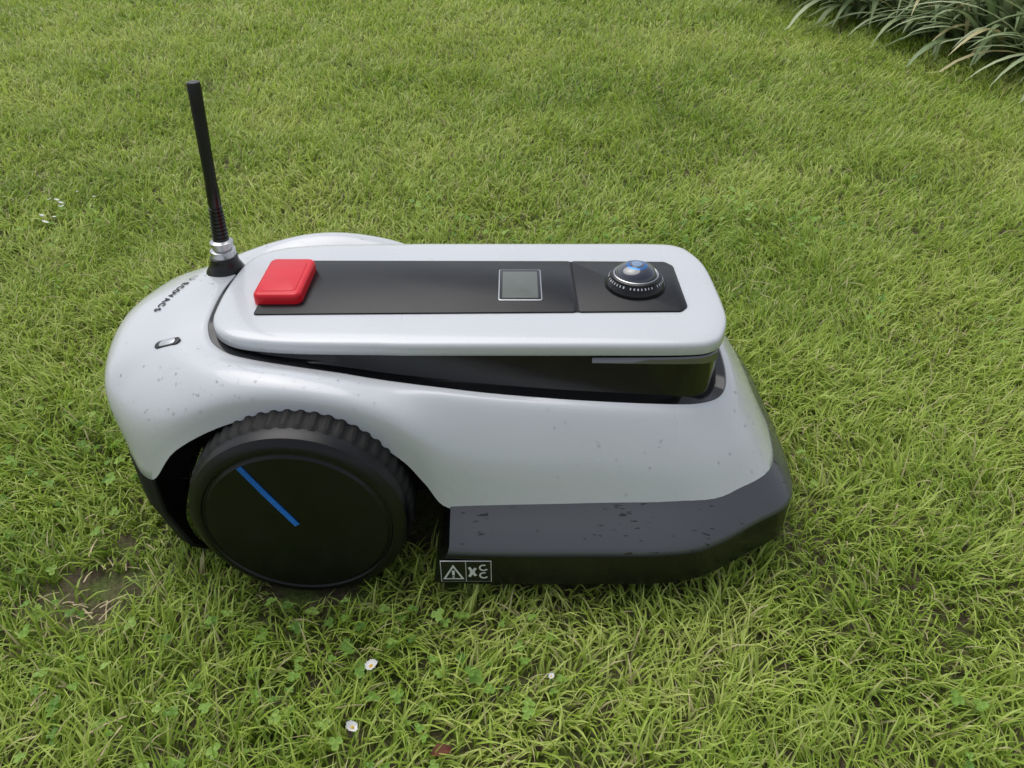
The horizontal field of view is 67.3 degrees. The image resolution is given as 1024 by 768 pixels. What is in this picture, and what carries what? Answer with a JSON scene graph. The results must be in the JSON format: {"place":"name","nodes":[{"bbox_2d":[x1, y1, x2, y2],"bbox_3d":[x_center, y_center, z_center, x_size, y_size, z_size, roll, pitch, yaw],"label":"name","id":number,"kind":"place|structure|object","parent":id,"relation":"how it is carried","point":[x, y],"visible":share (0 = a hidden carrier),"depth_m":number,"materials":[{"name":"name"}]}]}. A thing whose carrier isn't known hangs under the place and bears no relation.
{"place":"outdoors","nodes":[
{"label":"outdoors","id":0,"kind":"place"},
{"bbox_2d":[0,0,1023,767],"bbox_3d":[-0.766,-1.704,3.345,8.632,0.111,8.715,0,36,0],"label":"lawn grass","id":1,"kind":"structure","parent":0,"point":[616,116],"depth_m":1.28,"materials":[{"name":"green plant"}]},
{"bbox_2d":[34,191,94,222],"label":"fallen petals","id":2,"kind":"object","parent":1,"relation":"on","point":[53,216],"visible":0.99,"depth_m":1.51,"materials":[{"name":"white plant"}]},
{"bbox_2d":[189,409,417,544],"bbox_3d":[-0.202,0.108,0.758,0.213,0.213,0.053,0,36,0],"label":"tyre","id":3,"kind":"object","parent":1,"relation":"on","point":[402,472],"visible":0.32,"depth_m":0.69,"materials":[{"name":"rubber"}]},
{"bbox_2d":[189,428,409,589],"bbox_3d":[-0.202,0.127,0.732,0.207,0.207,0.024,0,36,0],"label":"wheel cover","id":4,"kind":"object","parent":3,"relation":"attached to","point":[343,503],"visible":1,"depth_m":0.71,"materials":[{"name":"plastic"}]},
{"bbox_2d":[236,467,298,525],"bbox_3d":[-0.221,0.103,0.700,0.045,0.073,0.003,0,36,0],"label":"wheel stripe","id":5,"kind":"object","parent":4,"relation":"attached to","point":[264,493],"visible":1,"depth_m":0.70,"materials":[{"name":"blue plastic"}]},
{"bbox_2d":[346,720,357,746],"bbox_3d":[-0.133,0.297,0.648,0.010,0.037,0.010,0,36,0],"label":"daisy","id":6,"kind":"object","parent":1,"relation":"on","point":[351,726],"visible":1,"depth_m":0.64,"materials":[{"name":"white plant"}]},
{"bbox_2d":[365,659,376,682],"bbox_3d":[-0.125,0.263,0.692,0.012,0.041,0.011,-23,42,-28],"label":"daisy","id":7,"kind":"object","parent":1,"relation":"on","point":[370,664],"visible":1,"depth_m":0.68,"materials":[{"name":"white plant"}]},
{"bbox_2d":[431,743,451,755],"bbox_3d":[-0.058,0.302,0.634,0.015,0.006,0.013,11,37,14],"label":"dead leaf","id":8,"kind":"object","parent":1,"relation":"on","point":[444,749],"visible":1,"depth_m":0.63,"materials":[{"name":"brown plant"}]},
{"bbox_2d":[0,175,1008,767],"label":"clover patch","id":9,"kind":"object","parent":1,"relation":"on","point":[472,675],"visible":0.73,"depth_m":0.73,"materials":[{"name":"green plant"}]},
{"bbox_2d":[0,123,1023,760],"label":"straw litter","id":10,"kind":"object","parent":1,"relation":"on","point":[126,567],"visible":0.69,"depth_m":0.81,"materials":[{"name":"beige plant"}]},
{"bbox_2d":[548,673,553,690],"bbox_3d":[0.035,0.270,0.691,0.006,0.030,0.006,0,36,0],"label":"daisy","id":11,"kind":"object","parent":1,"relation":"on","point":[551,675],"visible":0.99,"depth_m":0.68,"materials":[{"name":"white plant"}]},
{"bbox_2d":[434,503,789,583],"bbox_3d":[0.112,0.052,0.928,0.380,0.047,0.442,0,36,0],"label":"bumper face","id":12,"kind":"object","parent":1,"relation":"on","point":[584,569],"visible":0.42,"depth_m":0.75},
{"bbox_2d":[434,507,449,580],"bbox_3d":[-0.069,0.149,0.770,0.018,0.075,0.069,0,36,0],"label":"bumper end","id":13,"kind":"object","parent":12,"relation":"attached to","point":[443,542],"visible":0.89,"depth_m":0.77,"materials":[{"name":"black plastic"}]},
{"bbox_2d":[441,562,465,580],"bbox_3d":[-0.057,0.182,0.749,0.024,0.028,0.001,0,36,0],"label":"warning label panel","id":14,"kind":"object","parent":12,"relation":"attached to","point":[447,566],"visible":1,"depth_m":0.75,"materials":[{"name":"black plastic"}]},
{"bbox_2d":[444,565,463,578],"bbox_3d":[-0.057,0.183,0.748,0.021,0.021,0.001,0,36,0],"label":"warning triangle","id":15,"kind":"object","parent":12,"relation":"attached to","point":[455,569],"visible":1,"depth_m":0.75,"materials":[{"name":"grey paint"}]},
{"bbox_2d":[447,568,460,577],"bbox_3d":[-0.057,0.184,0.749,0.015,0.015,0.001,0,36,0],"label":"warning triangle","id":16,"kind":"object","parent":12,"relation":"attached to","point":[450,575],"visible":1,"depth_m":0.75,"materials":[{"name":"black plastic"}]},
{"bbox_2d":[440,561,491,580],"bbox_3d":[-0.045,0.182,0.749,0.050,0.030,0.001,0,36,0],"label":"warning label border","id":17,"kind":"object","parent":12,"relation":"attached to","point":[465,566],"visible":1,"depth_m":0.74,"materials":[{"name":"grey plastic"}]},
{"bbox_2d":[466,562,490,580],"bbox_3d":[-0.033,0.182,0.749,0.024,0.028,0.001,0,36,0],"label":"warning label panel","id":18,"kind":"object","parent":12,"relation":"attached to","point":[473,565],"visible":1,"depth_m":0.75,"materials":[{"name":"black plastic"}]},
{"bbox_2d":[447,348,792,554],"bbox_3d":[0.120,0.022,0.906,0.364,0.029,0.443,0,36,0],"label":"bumper ledge","id":19,"kind":"object","parent":12,"relation":"on","point":[647,528],"visible":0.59,"depth_m":0.74,"materials":[{"name":"grey plastic"}]},
{"bbox_3d":[0.100,0.040,0.919,0.320,0.055,0.330,0,36,0],"label":"cutter housing","id":20,"kind":"object","parent":12,"relation":"on","visible":0},
{"bbox_2d":[199,430,429,489],"bbox_3d":[-0.070,0.008,0.896,0.540,0.123,0.200,0,36,0],"label":"chassis","id":21,"kind":"object","parent":20,"relation":"on","point":[421,485],"visible":0.02,"depth_m":0.84,"materials":[{"name":"plastic"}]},
{"bbox_2d":[209,275,724,403],"bbox_3d":[-0.043,-0.068,0.841,0.536,0.070,0.261,0,36,0],"label":"waist panel","id":22,"kind":"object","parent":21,"relation":"on","point":[583,378],"visible":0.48,"depth_m":0.75,"materials":[{"name":"black plastic"}]},
{"bbox_2d":[213,244,726,355],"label":"top deck","id":23,"kind":"structure","parent":22,"relation":"on","point":[697,325],"depth_m":0.75,"materials":[{"name":"white plastic"}]},
{"bbox_2d":[254,261,575,314],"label":"deck panel rear","id":24,"kind":"structure","parent":23,"relation":"on","point":[392,287],"depth_m":0.81,"materials":[{"name":"black plastic"}]},
{"bbox_2d":[253,259,315,304],"bbox_3d":[-0.238,-0.108,0.812,0.049,0.014,0.082,0,36,0],"label":"stop button","id":25,"kind":"object","parent":24,"relation":"on","point":[297,295],"visible":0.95,"depth_m":0.78,"materials":[{"name":"red plastic"}]},
{"bbox_2d":[261,261,306,290],"bbox_3d":[-0.238,-0.114,0.807,0.036,0.001,0.066,0,36,0],"label":"stop button pad","id":26,"kind":"object","parent":25,"relation":"on","point":[284,275],"visible":1,"depth_m":0.80,"materials":[{"name":"red plastic"}]},
{"bbox_2d":[498,269,541,300],"bbox_3d":[0.009,-0.105,0.814,0.046,0.001,0.068,0,36,0],"label":"display bezel","id":27,"kind":"object","parent":24,"relation":"on","point":[519,300],"visible":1,"depth_m":0.81,"materials":[{"name":"grey plastic"}]},
{"bbox_2d":[502,272,537,297],"bbox_3d":[0.009,-0.105,0.812,0.037,0.001,0.057,0,36,0],"label":"display screen","id":28,"kind":"object","parent":27,"relation":"on","point":[520,284],"visible":1,"depth_m":0.81,"materials":[{"name":"grey glass"}]},
{"bbox_2d":[499,270,540,299],"bbox_3d":[0.009,-0.105,0.814,0.043,0.001,0.065,0,36,0],"label":"display gasket","id":29,"kind":"object","parent":28,"relation":"on","point":[538,282],"visible":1,"depth_m":0.81,"materials":[{"name":"black rubber"}]},
{"bbox_2d":[572,261,686,312],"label":"deck panel front","id":30,"kind":"structure","parent":23,"relation":"on","point":[594,294],"depth_m":0.80,"materials":[{"name":"black plastic"}]},
{"bbox_2d":[570,262,578,312],"bbox_3d":[0.065,-0.103,0.815,0.010,0.003,0.109,0,36,0],"label":"deck panel joint","id":31,"kind":"object","parent":30,"relation":"on","point":[577,311],"visible":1,"depth_m":0.81,"materials":[{"name":"plastic"}]},
{"bbox_2d":[604,272,665,299],"bbox_3d":[0.130,-0.109,0.811,0.064,0.013,0.064,0,36,0],"label":"camera base","id":32,"kind":"object","parent":30,"relation":"on","point":[654,291],"visible":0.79,"depth_m":0.79,"materials":[{"name":"black plastic"}]},
{"bbox_2d":[608,271,662,290],"bbox_3d":[0.130,-0.113,0.808,0.058,0.002,0.058,0,36,0],"label":"camera ring print","id":33,"kind":"object","parent":32,"relation":"on","point":[630,288],"visible":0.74,"depth_m":0.79},
{"bbox_2d":[611,265,660,287],"bbox_3d":[0.130,-0.114,0.807,0.052,0.004,0.052,0,36,0],"label":"camera ring","id":34,"kind":"object","parent":32,"relation":"on","point":[614,278],"visible":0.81,"depth_m":0.79,"materials":[{"name":"silver plastic"}]},
{"bbox_2d":[613,266,658,283],"bbox_3d":[0.130,-0.116,0.806,0.047,0.002,0.047,0,36,0],"label":"camera bezel","id":35,"kind":"object","parent":34,"relation":"on","point":[656,278],"visible":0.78,"depth_m":0.80,"materials":[{"name":"silver metal"}]},
{"bbox_2d":[615,260,656,282],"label":"camera dome","id":36,"kind":"structure","parent":35,"relation":"in","point":[624,272],"depth_m":0.79,"materials":[{"name":"glass"}]},
{"bbox_2d":[626,260,647,269],"bbox_3d":[0.130,-0.123,0.800,0.023,0.002,0.023,0,36,0],"label":"camera iris","id":37,"kind":"object","parent":36,"relation":"in","point":[633,268],"visible":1,"depth_m":0.80,"materials":[{"name":"blue glass"}]},
{"bbox_2d":[591,350,717,363],"bbox_3d":[0.139,-0.024,0.742,0.125,0.012,0.017,-3,36,-5],"label":"trim strip","id":38,"kind":"object","parent":22,"relation":"on","point":[710,357],"depth_m":0.74,"materials":[{"name":"grey"}]},
{"bbox_2d":[105,232,772,507],"bbox_3d":[-0.071,-0.041,0.861,0.710,0.140,0.367,0,36,0],"label":"body shell","id":39,"kind":"object","parent":20,"relation":"on","point":[450,448],"visible":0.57,"depth_m":0.74,"materials":[{"name":"white plastic"}]},
{"bbox_2d":[154,337,180,348],"bbox_3d":[-0.338,-0.040,0.755,0.028,0.003,0.010,-11,47,12],"label":"charging contact frame","id":40,"kind":"object","parent":39,"relation":"on","point":[175,342],"visible":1,"depth_m":0.75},
{"bbox_2d":[159,338,174,345],"bbox_3d":[-0.338,-0.040,0.755,0.018,0.004,0.008,-11,47,12],"label":"charging contact plate","id":41,"kind":"object","parent":40,"relation":"in","point":[167,342],"visible":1,"depth_m":0.75,"materials":[{"name":"silver metal"}]},
{"bbox_2d":[129,437,209,548],"bbox_3d":[-0.366,0.032,0.913,0.094,0.119,0.341,0,36,0],"label":"skirt","id":42,"kind":"object","parent":39,"relation":"attached to","point":[166,490],"visible":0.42,"depth_m":0.85,"materials":[{"name":"plastic"}]},
{"bbox_2d":[206,252,244,276],"bbox_3d":[-0.324,-0.130,0.869,0.046,0.036,0.045,0,36,0],"label":"antenna base","id":43,"kind":"object","parent":39,"relation":"on","point":[235,265],"visible":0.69,"depth_m":0.85,"materials":[{"name":"black plastic"}]},
{"bbox_2d":[209,237,236,260],"bbox_3d":[-0.322,-0.150,0.855,0.028,0.024,0.028,0,36,0],"label":"antenna connector","id":44,"kind":"object","parent":43,"relation":"on","point":[224,251],"visible":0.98,"depth_m":0.85,"materials":[{"name":"silver metal"}]},
{"bbox_2d":[186,80,228,242],"bbox_3d":[-0.317,-0.227,0.799,0.025,0.169,0.018,0,36,0],"label":"antenna whip","id":45,"kind":"object","parent":44,"relation":"on","point":[219,230],"visible":1,"depth_m":0.79,"materials":[{"name":"black rubber"}]},
{"bbox_2d":[119,235,772,501],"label":"water droplets","id":46,"kind":"object","parent":39,"relation":"on","point":[252,399],"visible":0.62,"depth_m":0.74,"materials":[{"name":"white"}]},
{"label":"flower bed soil","id":47,"kind":"structure","parent":0,"visible":0},
{"bbox_2d":[734,0,923,35],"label":"strap leaf plant","id":48,"kind":"object","parent":47,"relation":"on","point":[856,6],"visible":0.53,"depth_m":2.97,"materials":[{"name":"green plant"}]},
{"bbox_2d":[786,0,1017,60],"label":"strap leaf plant","id":49,"kind":"object","parent":47,"relation":"on","point":[906,25],"visible":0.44,"depth_m":2.75,"materials":[{"name":"green plant"}]},
{"bbox_2d":[868,4,961,44],"bbox_3d":[1.843,-1.737,2.988,1.183,0.577,1.217,-22,41,-27],"label":"strap leaf plant","id":50,"kind":"object","parent":47,"relation":"on","point":[912,24],"visible":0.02,"depth_m":2.83,"materials":[{"name":"green plant"}]},
{"bbox_2d":[859,0,1023,66],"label":"strap leaf plant","id":51,"kind":"object","parent":47,"relation":"on","point":[976,25],"visible":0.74,"depth_m":2.49,"materials":[{"name":"green plant"}]},
{"bbox_2d":[895,0,998,30],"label":"strap leaf plant","id":52,"kind":"object","parent":47,"relation":"on","point":[958,14],"visible":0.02,"depth_m":2.59,"materials":[{"name":"green plant"}]},
{"bbox_2d":[904,0,1023,101],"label":"strap leaf plant","id":53,"kind":"object","parent":47,"relation":"on","point":[1019,60],"visible":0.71,"depth_m":2.31,"materials":[{"name":"green plant"}]},
{"bbox_2d":[938,0,1023,84],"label":"strap leaf plant","id":54,"kind":"object","parent":47,"relation":"on","point":[1021,67],"visible":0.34,"depth_m":2.33,"materials":[{"name":"green plant"}]}
]}

